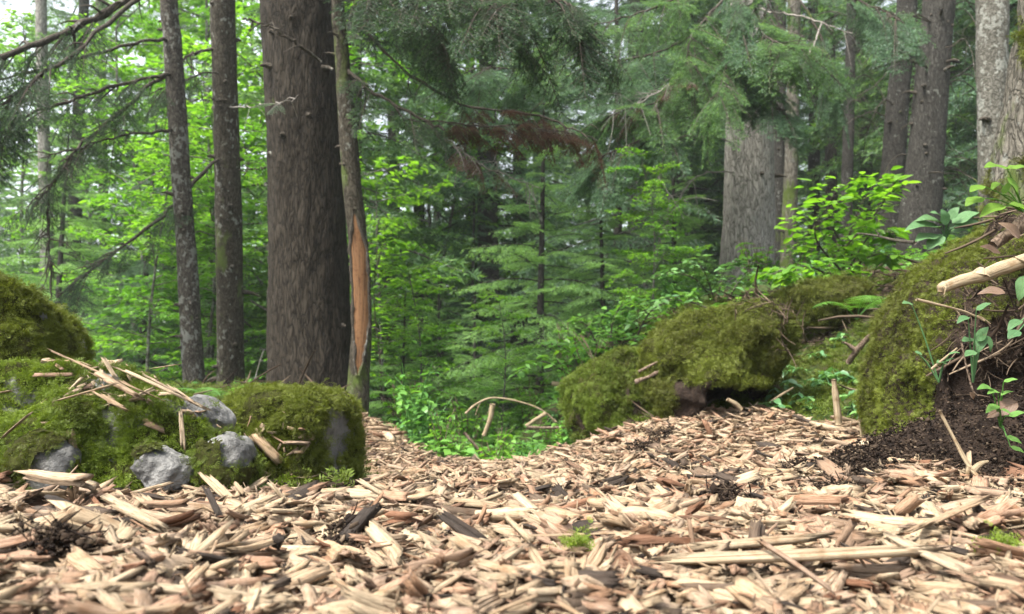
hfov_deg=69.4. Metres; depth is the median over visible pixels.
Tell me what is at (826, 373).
sorrel plant
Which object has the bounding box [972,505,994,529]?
wood chip
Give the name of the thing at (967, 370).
twig
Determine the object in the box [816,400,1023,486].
soil heap
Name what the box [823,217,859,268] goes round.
undergrowth plant
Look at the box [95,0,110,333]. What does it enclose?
spruce tree
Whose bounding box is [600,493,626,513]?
wood chip
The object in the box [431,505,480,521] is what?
wood chip
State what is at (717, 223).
spruce tree
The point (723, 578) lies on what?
wood chip
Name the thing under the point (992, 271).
broken branch
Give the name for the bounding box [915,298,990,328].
twig
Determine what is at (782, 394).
stick
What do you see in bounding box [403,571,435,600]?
wood chip
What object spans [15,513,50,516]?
wood chip
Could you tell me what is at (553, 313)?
spruce tree
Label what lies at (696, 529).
wood chip
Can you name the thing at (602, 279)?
young spruce
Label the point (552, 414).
undergrowth plant
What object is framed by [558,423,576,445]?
undergrowth plant
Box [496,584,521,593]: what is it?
wood chip
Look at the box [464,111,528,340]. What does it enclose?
fir tree
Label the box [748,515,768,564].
wood chip
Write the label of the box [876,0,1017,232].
spruce tree
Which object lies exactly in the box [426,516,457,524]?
wood chip
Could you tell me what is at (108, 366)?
wood chip
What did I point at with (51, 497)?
wood chip
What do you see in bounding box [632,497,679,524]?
wood chip
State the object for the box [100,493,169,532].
wood chip
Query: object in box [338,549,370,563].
wood chip
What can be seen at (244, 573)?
wood chip
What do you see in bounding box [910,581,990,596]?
wood chip
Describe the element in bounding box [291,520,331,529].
wood chip
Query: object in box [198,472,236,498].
wood chip
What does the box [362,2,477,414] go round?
fir tree
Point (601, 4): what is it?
fir tree
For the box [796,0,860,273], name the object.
spruce tree
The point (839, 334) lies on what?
sorrel plant
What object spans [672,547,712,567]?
wood chip
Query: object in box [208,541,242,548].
wood chip
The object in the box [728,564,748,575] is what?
wood chip
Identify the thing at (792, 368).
sorrel plant
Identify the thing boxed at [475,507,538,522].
wood chip
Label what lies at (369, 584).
wood chip
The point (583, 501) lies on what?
wood chip
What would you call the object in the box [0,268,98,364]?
mossy boulder
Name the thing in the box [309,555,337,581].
wood chip
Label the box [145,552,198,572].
wood chip
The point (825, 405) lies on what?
ground moss
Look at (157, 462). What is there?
boulder
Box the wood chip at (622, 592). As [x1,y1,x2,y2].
[555,576,644,599]
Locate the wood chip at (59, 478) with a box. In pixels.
[15,469,93,486]
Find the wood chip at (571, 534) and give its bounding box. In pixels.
[500,532,635,536]
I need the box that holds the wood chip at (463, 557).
[400,547,484,574]
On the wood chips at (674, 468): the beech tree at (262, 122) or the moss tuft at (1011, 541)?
the moss tuft at (1011, 541)
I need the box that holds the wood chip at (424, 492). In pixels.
[375,486,436,502]
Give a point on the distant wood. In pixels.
(260, 210)
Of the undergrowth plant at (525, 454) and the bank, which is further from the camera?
the undergrowth plant at (525, 454)
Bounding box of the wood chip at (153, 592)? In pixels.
[147,588,155,596]
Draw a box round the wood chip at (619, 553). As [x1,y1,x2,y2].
[606,549,634,570]
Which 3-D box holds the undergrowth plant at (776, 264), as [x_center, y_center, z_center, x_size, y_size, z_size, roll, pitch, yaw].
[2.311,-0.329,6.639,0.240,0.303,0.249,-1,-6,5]
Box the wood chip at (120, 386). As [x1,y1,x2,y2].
[93,371,141,398]
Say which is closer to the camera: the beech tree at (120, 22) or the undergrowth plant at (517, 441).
the undergrowth plant at (517, 441)
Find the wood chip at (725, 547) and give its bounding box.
[682,541,730,567]
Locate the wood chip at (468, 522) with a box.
[447,518,476,531]
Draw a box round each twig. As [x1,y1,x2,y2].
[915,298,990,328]
[930,347,957,369]
[938,410,1001,488]
[960,341,978,395]
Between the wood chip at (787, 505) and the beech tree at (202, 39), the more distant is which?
the beech tree at (202, 39)
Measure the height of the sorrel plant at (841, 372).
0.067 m
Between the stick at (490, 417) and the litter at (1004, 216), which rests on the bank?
the litter at (1004, 216)
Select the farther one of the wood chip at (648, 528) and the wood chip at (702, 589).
the wood chip at (648, 528)
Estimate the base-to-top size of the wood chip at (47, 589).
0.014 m
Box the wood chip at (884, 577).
[875,572,900,583]
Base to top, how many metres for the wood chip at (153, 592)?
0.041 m
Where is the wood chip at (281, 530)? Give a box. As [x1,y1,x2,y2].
[265,526,284,534]
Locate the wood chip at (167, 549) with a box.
[158,545,187,571]
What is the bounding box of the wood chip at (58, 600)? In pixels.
[43,594,81,613]
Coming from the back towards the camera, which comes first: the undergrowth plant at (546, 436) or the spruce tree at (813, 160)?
the spruce tree at (813, 160)
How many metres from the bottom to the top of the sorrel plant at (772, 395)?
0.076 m
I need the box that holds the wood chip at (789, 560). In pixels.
[757,538,835,594]
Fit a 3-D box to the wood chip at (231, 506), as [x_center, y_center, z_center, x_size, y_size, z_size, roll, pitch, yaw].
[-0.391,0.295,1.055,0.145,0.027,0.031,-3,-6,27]
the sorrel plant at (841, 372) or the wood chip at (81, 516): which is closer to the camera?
the wood chip at (81, 516)
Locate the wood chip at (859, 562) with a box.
[839,545,870,563]
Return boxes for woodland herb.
[902,300,958,381]
[905,207,984,249]
[957,303,992,381]
[977,378,1023,452]
[1007,276,1023,338]
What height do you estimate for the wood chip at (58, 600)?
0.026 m
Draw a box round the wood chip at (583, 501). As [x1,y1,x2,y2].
[560,495,598,508]
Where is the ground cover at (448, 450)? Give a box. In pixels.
[191,226,973,459]
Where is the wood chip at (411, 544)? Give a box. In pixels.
[398,540,417,547]
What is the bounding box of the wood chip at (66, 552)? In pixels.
[59,549,87,555]
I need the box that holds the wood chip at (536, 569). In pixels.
[516,563,549,576]
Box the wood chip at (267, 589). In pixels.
[247,581,275,593]
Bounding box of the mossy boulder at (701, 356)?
[634,297,804,421]
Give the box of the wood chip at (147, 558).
[129,547,166,576]
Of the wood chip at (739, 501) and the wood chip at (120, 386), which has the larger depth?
the wood chip at (120, 386)
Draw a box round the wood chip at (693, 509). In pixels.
[685,499,705,514]
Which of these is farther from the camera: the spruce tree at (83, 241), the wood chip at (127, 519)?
the spruce tree at (83, 241)
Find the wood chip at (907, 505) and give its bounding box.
[891,494,925,515]
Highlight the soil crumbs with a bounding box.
[0,310,1023,570]
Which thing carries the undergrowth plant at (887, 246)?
on the ground at (558, 411)
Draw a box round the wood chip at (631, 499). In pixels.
[612,494,653,506]
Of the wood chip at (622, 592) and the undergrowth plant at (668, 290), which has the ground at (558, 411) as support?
the undergrowth plant at (668, 290)
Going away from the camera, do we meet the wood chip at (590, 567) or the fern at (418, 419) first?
the wood chip at (590, 567)
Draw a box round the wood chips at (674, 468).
[0,358,1023,613]
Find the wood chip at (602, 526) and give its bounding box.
[588,522,610,536]
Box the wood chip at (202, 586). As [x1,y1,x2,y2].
[180,581,214,601]
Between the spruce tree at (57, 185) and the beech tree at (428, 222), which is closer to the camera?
the beech tree at (428, 222)
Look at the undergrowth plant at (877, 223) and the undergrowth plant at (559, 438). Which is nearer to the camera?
the undergrowth plant at (559, 438)
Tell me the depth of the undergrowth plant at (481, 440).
3.88 m
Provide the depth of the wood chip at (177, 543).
0.78 m
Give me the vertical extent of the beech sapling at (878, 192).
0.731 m
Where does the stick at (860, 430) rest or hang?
on the wood chips at (674, 468)
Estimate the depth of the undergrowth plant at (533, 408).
5.13 m
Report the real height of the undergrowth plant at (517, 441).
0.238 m
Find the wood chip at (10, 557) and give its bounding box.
[6,539,47,560]
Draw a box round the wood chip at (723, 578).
[673,576,726,587]
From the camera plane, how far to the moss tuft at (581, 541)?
0.84 m
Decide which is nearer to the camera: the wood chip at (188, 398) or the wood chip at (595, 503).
the wood chip at (595, 503)
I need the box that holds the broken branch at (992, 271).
[937,254,1023,295]
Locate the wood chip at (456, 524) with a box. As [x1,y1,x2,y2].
[437,510,487,538]
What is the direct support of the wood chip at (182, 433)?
on the boulder at (228, 457)
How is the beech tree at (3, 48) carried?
on the ground at (558, 411)
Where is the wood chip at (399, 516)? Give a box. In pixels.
[333,504,421,523]
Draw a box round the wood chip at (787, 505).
[777,496,796,511]
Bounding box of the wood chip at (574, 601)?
[563,589,593,613]
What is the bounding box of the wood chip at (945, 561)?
[882,529,972,574]
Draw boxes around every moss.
[161,266,898,487]
[849,213,1023,436]
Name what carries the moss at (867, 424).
on the bank
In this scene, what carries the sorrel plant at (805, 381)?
on the ground at (558, 411)
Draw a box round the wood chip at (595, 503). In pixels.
[587,497,648,508]
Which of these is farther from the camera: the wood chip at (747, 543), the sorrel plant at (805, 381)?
the sorrel plant at (805, 381)
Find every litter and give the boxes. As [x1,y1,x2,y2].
[176,252,933,487]
[924,199,1023,386]
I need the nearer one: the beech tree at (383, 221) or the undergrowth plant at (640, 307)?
the undergrowth plant at (640, 307)
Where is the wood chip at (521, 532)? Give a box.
[503,513,533,543]
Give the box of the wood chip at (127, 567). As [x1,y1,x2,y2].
[121,562,145,571]
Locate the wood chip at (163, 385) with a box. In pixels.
[142,373,186,397]
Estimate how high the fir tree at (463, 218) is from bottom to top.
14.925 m
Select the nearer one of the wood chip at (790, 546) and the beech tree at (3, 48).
the wood chip at (790, 546)
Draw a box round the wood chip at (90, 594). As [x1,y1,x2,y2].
[84,592,162,599]
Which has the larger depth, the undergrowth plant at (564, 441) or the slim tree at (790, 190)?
the slim tree at (790, 190)
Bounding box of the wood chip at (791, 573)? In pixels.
[754,564,823,587]
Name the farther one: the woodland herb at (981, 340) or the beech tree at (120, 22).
the beech tree at (120, 22)
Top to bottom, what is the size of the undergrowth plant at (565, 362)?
0.507 m
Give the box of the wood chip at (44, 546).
[7,545,47,549]
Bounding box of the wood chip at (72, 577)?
[15,571,89,592]
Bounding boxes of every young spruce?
[0,134,171,378]
[78,245,132,361]
[202,259,266,364]
[369,277,425,420]
[369,291,469,441]
[384,270,501,438]
[435,95,630,436]
[437,290,521,439]
[525,143,656,384]
[527,285,575,378]
[593,114,728,325]
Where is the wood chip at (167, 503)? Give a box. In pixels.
[139,498,190,507]
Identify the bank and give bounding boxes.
[856,212,1023,431]
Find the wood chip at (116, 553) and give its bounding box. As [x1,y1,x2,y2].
[106,546,121,555]
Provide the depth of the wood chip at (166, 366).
1.56 m
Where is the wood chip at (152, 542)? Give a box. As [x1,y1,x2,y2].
[91,532,180,555]
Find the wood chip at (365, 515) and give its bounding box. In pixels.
[339,503,383,541]
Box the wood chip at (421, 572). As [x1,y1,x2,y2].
[414,567,431,577]
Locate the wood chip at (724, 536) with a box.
[717,528,762,563]
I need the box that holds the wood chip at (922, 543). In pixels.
[909,538,928,560]
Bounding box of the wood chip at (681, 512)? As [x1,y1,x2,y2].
[673,507,686,515]
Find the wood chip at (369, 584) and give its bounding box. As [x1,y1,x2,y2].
[361,575,377,592]
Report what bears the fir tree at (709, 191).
on the ground at (558, 411)
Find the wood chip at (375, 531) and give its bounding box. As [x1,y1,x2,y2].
[361,518,402,568]
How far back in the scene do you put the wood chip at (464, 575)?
0.69 m
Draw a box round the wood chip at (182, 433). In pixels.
[179,410,185,452]
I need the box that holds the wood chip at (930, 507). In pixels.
[896,498,946,523]
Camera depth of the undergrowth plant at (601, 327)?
5.89 m
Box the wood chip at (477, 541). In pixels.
[447,531,480,546]
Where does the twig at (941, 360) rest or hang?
on the bank
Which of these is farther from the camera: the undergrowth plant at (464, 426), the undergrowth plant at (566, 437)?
the undergrowth plant at (464, 426)
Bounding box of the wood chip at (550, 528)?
[541,508,567,541]
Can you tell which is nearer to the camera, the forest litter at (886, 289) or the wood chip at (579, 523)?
the wood chip at (579, 523)
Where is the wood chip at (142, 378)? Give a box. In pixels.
[111,366,212,411]
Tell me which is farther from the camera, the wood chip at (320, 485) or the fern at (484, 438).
the fern at (484, 438)
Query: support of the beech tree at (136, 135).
on the ground at (558, 411)
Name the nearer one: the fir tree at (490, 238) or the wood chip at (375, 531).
the wood chip at (375, 531)
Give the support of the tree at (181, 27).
on the ground at (558, 411)
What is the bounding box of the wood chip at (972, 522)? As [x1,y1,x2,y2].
[962,515,989,529]
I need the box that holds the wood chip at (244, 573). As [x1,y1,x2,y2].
[226,552,251,577]
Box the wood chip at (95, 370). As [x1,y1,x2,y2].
[47,348,164,401]
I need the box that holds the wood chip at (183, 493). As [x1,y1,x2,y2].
[180,484,205,496]
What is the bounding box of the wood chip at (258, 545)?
[207,533,289,554]
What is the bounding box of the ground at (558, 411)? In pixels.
[0,237,962,582]
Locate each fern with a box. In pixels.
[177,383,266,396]
[383,417,456,430]
[420,435,487,451]
[430,434,510,449]
[521,442,547,450]
[813,295,888,319]
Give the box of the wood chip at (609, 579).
[555,570,624,587]
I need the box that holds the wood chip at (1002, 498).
[995,491,1016,503]
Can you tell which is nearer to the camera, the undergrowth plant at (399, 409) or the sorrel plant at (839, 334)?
the sorrel plant at (839, 334)
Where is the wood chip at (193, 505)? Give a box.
[176,501,228,513]
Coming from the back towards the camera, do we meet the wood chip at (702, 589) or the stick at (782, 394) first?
the stick at (782, 394)
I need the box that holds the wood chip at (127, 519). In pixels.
[111,517,140,524]
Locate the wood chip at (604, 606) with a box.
[553,594,624,613]
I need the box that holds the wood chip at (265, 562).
[240,554,283,568]
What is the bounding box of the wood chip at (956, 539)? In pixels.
[934,534,977,546]
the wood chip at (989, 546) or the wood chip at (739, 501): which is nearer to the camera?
the wood chip at (989, 546)
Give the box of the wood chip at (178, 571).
[171,564,187,581]
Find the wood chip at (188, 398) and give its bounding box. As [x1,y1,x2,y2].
[167,384,198,406]
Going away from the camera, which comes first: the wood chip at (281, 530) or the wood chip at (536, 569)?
the wood chip at (536, 569)
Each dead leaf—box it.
[978,286,1004,293]
[980,244,999,253]
[987,398,1017,417]
[999,223,1019,238]
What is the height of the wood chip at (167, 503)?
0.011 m
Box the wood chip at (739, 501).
[732,496,761,508]
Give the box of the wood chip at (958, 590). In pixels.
[956,588,968,592]
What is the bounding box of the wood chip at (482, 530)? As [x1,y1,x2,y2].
[449,528,504,538]
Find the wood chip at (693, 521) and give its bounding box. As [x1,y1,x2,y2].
[685,518,697,526]
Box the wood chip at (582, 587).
[560,575,627,596]
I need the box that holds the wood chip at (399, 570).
[388,567,401,576]
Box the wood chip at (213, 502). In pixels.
[201,485,223,517]
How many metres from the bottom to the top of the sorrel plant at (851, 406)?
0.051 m
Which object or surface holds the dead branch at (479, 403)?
on the ground at (558, 411)
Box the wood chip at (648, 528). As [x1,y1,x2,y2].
[630,523,667,536]
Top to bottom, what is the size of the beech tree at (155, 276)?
3.010 m
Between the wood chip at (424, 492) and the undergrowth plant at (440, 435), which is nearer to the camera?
the wood chip at (424, 492)
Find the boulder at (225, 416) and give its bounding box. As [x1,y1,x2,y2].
[183,394,236,431]
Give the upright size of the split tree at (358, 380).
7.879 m
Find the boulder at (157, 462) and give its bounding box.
[125,439,193,493]
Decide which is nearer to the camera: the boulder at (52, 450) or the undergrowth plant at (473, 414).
the boulder at (52, 450)
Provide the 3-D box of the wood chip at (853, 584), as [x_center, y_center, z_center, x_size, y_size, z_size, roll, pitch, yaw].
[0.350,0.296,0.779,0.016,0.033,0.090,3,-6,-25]
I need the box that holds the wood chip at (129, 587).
[58,581,157,593]
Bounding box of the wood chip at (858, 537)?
[787,525,869,543]
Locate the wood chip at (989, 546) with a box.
[965,538,1023,559]
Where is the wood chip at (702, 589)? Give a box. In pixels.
[698,585,711,601]
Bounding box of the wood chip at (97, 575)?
[78,569,102,582]
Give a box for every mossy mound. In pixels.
[555,344,655,445]
[767,270,881,337]
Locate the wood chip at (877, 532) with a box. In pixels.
[861,530,891,535]
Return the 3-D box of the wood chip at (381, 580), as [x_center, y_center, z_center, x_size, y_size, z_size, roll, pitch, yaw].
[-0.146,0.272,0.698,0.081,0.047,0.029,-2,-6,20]
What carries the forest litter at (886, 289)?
on the ground at (558, 411)
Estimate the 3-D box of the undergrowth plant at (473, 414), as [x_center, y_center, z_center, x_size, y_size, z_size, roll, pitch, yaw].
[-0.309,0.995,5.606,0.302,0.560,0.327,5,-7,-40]
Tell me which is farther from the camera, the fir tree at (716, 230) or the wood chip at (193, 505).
the fir tree at (716, 230)
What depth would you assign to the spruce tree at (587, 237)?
22.91 m
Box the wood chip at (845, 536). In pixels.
[834,518,860,560]
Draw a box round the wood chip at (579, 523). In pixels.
[572,520,601,540]
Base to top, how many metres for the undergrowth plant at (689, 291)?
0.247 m
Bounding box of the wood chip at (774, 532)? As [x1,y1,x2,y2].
[731,519,781,534]
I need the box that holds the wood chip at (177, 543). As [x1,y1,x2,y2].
[155,533,181,547]
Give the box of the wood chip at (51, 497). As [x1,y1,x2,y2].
[44,494,78,505]
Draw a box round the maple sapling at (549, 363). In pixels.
[508,288,699,377]
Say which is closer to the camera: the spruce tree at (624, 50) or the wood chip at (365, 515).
the wood chip at (365, 515)
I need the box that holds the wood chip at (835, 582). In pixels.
[805,569,848,596]
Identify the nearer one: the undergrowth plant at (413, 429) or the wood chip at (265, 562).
the wood chip at (265, 562)
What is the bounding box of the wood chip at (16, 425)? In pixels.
[0,412,32,438]
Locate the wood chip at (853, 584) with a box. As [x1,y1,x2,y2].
[844,579,881,593]
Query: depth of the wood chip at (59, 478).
1.16 m
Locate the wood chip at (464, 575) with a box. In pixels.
[430,571,477,579]
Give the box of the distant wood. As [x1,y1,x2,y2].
[0,82,977,386]
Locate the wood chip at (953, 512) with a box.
[902,494,992,532]
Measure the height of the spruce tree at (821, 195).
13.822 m
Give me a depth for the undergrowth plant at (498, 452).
3.58 m
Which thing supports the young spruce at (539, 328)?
on the ground at (558, 411)
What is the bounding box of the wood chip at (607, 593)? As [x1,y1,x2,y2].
[588,586,616,598]
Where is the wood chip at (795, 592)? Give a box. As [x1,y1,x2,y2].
[772,580,810,602]
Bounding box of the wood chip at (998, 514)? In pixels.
[968,497,1023,530]
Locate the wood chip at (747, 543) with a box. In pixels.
[668,533,836,551]
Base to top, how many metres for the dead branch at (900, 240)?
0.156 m
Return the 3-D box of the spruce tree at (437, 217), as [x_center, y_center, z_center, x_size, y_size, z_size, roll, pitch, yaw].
[-1.595,-3.242,15.768,3.347,13.304,2.958,1,-6,-5]
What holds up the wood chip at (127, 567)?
on the wood chips at (674, 468)
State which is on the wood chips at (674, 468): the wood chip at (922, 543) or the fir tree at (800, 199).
the wood chip at (922, 543)
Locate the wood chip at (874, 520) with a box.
[838,508,947,539]
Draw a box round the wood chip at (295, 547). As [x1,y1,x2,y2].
[281,544,317,554]
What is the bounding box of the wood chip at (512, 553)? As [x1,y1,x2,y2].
[481,545,523,571]
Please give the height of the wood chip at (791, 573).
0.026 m
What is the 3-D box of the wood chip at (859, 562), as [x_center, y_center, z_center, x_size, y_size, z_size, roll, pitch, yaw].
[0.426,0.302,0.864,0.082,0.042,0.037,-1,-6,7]
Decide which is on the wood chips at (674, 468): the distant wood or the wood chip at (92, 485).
the wood chip at (92, 485)
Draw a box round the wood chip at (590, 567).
[584,563,625,580]
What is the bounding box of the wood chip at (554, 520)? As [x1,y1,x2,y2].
[529,511,583,541]
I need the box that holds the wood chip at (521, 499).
[510,491,540,514]
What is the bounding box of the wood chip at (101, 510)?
[31,505,120,515]
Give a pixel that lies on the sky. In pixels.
(21, 6)
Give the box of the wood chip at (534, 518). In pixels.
[523,508,547,525]
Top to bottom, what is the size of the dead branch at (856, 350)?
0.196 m
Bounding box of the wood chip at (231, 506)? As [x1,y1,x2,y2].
[216,501,271,519]
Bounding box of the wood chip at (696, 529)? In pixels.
[682,526,713,532]
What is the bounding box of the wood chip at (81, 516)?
[45,500,119,531]
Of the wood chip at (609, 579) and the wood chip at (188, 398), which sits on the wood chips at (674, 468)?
the wood chip at (609, 579)
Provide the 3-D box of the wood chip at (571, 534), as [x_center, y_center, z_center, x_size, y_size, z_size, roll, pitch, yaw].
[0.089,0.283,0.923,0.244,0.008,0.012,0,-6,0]
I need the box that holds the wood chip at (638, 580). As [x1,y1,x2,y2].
[618,577,640,602]
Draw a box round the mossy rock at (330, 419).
[221,378,370,481]
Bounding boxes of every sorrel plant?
[756,398,792,413]
[765,388,789,403]
[778,379,803,394]
[782,365,806,378]
[787,392,814,409]
[799,378,816,390]
[801,401,818,414]
[807,350,830,361]
[811,375,837,389]
[818,366,843,383]
[827,370,853,383]
[829,332,848,346]
[839,389,857,405]
[843,403,856,415]
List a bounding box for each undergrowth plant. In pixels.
[380,414,396,423]
[381,379,423,426]
[383,361,441,449]
[383,380,423,429]
[391,394,453,439]
[395,377,430,430]
[397,407,430,442]
[399,379,436,440]
[427,408,461,457]
[435,418,464,451]
[447,408,498,442]
[448,396,488,454]
[451,436,468,456]
[457,432,493,458]
[479,420,507,450]
[479,427,513,460]
[495,429,520,454]
[499,443,534,457]
[507,435,545,455]
[508,404,530,430]
[513,446,533,456]
[514,373,550,429]
[527,395,543,417]
[538,420,558,449]
[545,405,559,422]
[546,322,590,387]
[551,418,564,441]
[551,433,574,450]
[555,332,589,368]
[555,338,607,375]
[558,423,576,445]
[566,335,601,371]
[588,307,609,343]
[597,299,639,343]
[628,292,649,324]
[654,264,680,312]
[674,281,697,299]
[735,237,765,280]
[750,241,775,281]
[763,253,781,279]
[781,223,819,274]
[786,232,815,274]
[798,250,825,276]
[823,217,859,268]
[844,215,883,268]
[875,233,895,266]
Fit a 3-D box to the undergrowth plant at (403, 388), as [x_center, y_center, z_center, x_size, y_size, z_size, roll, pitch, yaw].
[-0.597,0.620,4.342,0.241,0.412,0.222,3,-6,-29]
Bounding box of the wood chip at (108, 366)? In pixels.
[101,356,117,378]
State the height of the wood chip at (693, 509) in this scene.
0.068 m
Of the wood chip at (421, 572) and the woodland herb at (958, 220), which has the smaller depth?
the wood chip at (421, 572)
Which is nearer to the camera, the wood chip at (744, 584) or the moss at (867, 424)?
the wood chip at (744, 584)
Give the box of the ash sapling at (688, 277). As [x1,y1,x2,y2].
[624,253,765,329]
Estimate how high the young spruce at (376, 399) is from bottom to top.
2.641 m
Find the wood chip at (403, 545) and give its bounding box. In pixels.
[361,539,407,548]
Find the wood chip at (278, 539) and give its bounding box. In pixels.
[271,533,285,549]
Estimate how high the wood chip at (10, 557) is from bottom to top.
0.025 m
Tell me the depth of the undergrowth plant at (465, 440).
3.60 m
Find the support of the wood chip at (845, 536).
on the wood chips at (674, 468)
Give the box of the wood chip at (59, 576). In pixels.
[29,565,68,600]
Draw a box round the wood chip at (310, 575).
[274,564,333,592]
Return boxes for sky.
[0,0,974,302]
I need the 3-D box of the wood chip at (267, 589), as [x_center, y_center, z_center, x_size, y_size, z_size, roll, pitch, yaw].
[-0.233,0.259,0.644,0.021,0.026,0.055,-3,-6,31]
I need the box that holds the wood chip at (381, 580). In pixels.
[334,571,393,598]
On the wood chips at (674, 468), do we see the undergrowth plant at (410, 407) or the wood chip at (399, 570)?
the wood chip at (399, 570)
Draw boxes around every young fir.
[69,97,215,384]
[411,174,524,433]
[501,0,722,379]
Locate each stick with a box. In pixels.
[463,432,482,452]
[482,403,495,435]
[525,412,546,426]
[527,426,564,428]
[551,381,559,385]
[573,331,592,359]
[726,398,742,410]
[769,387,793,403]
[831,379,841,424]
[858,417,862,436]
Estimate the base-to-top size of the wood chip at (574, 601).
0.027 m
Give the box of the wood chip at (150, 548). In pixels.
[144,545,160,551]
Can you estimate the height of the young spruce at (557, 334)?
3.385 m
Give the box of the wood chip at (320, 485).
[255,480,331,494]
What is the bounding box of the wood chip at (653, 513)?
[616,506,686,525]
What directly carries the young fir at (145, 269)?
on the ground at (558, 411)
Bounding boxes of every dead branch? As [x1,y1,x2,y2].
[465,397,556,421]
[634,369,660,383]
[638,362,657,372]
[842,334,869,364]
[856,229,916,244]
[989,212,1023,248]
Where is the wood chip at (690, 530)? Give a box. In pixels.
[686,517,694,542]
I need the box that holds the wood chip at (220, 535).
[194,519,235,550]
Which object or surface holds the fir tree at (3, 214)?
on the ground at (558, 411)
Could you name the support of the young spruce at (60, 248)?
on the ground at (558, 411)
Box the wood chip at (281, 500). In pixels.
[269,497,293,506]
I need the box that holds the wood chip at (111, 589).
[82,585,123,600]
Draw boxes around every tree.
[0,0,20,271]
[0,0,157,352]
[0,0,174,358]
[0,0,204,385]
[0,8,172,334]
[0,42,24,267]
[1,0,267,374]
[5,1,265,371]
[29,0,54,300]
[31,105,84,281]
[49,0,297,386]
[55,0,384,378]
[61,123,252,379]
[65,153,99,351]
[75,113,267,384]
[78,56,390,389]
[85,0,444,388]
[86,0,254,383]
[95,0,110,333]
[95,52,266,379]
[125,0,384,372]
[128,2,203,373]
[136,0,513,416]
[239,0,634,389]
[243,180,266,315]
[325,0,607,415]
[347,178,493,439]
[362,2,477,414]
[362,6,546,396]
[362,64,547,427]
[366,0,625,409]
[370,260,496,430]
[376,10,506,426]
[400,0,936,291]
[413,7,426,354]
[427,0,611,405]
[437,290,553,437]
[442,60,529,344]
[446,0,625,383]
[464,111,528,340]
[466,36,477,358]
[525,0,725,306]
[527,30,584,340]
[550,68,611,382]
[564,0,814,296]
[599,15,655,324]
[604,146,724,318]
[606,0,723,305]
[610,1,722,283]
[660,0,824,284]
[660,1,722,292]
[691,1,882,274]
[772,0,1017,240]
[773,0,785,265]
[779,0,809,273]
[781,0,915,262]
[786,19,822,231]
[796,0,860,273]
[797,0,963,254]
[800,107,824,253]
[807,0,819,265]
[818,0,976,253]
[820,0,884,240]
[823,4,977,236]
[824,1,838,267]
[832,0,1010,256]
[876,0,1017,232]
[944,1,1017,186]
[944,31,976,235]
[945,1,1017,226]
[972,0,1023,230]
[975,0,1009,208]
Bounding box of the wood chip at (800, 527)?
[794,515,814,534]
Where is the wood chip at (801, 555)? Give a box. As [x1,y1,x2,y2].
[646,545,954,564]
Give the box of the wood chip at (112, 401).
[92,391,128,411]
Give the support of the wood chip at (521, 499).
on the wood chips at (674, 468)
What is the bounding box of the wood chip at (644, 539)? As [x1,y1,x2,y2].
[614,534,707,545]
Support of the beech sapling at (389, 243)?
on the ground at (558, 411)
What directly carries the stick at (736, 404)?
on the wood chips at (674, 468)
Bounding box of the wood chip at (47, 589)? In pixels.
[42,582,71,595]
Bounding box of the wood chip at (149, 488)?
[131,481,173,494]
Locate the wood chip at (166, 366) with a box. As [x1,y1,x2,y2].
[153,363,182,368]
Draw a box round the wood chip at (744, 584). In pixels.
[725,575,783,609]
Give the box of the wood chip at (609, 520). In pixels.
[594,512,639,529]
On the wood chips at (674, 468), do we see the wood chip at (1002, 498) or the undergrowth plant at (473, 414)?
the wood chip at (1002, 498)
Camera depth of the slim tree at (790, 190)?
8.93 m
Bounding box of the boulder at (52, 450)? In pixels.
[0,421,94,489]
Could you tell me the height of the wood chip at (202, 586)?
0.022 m
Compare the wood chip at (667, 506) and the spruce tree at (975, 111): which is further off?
the spruce tree at (975, 111)
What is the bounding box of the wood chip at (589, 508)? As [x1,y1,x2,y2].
[584,494,633,512]
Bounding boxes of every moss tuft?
[547,517,597,551]
[967,520,1023,553]
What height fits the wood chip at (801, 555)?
0.021 m
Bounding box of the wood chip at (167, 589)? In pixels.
[155,583,208,600]
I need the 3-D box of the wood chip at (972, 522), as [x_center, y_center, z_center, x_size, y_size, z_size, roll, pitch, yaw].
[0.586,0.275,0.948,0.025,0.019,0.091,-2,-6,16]
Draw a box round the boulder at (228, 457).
[179,423,267,492]
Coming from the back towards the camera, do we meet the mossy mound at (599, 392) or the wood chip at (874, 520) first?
the mossy mound at (599, 392)
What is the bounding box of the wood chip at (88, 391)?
[55,382,119,400]
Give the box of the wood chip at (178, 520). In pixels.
[160,507,204,526]
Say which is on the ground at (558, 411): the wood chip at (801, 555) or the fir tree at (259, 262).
the fir tree at (259, 262)
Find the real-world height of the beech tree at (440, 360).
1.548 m
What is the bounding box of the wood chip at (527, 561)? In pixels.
[512,560,549,562]
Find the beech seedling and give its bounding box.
[965,162,1023,216]
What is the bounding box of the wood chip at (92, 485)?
[79,480,99,490]
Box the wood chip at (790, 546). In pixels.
[774,542,816,549]
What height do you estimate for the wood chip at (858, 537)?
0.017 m
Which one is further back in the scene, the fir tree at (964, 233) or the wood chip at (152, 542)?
the fir tree at (964, 233)
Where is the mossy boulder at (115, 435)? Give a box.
[0,355,239,494]
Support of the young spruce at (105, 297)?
on the ground at (558, 411)
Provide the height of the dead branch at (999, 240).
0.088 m
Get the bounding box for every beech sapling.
[368,230,415,408]
[750,165,919,289]
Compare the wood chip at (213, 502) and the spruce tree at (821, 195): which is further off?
the spruce tree at (821, 195)
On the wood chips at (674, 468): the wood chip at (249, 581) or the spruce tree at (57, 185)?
the wood chip at (249, 581)
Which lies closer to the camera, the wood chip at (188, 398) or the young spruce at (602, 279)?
the wood chip at (188, 398)
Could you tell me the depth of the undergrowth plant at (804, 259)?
5.76 m
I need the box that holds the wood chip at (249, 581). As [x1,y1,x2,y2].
[201,577,276,587]

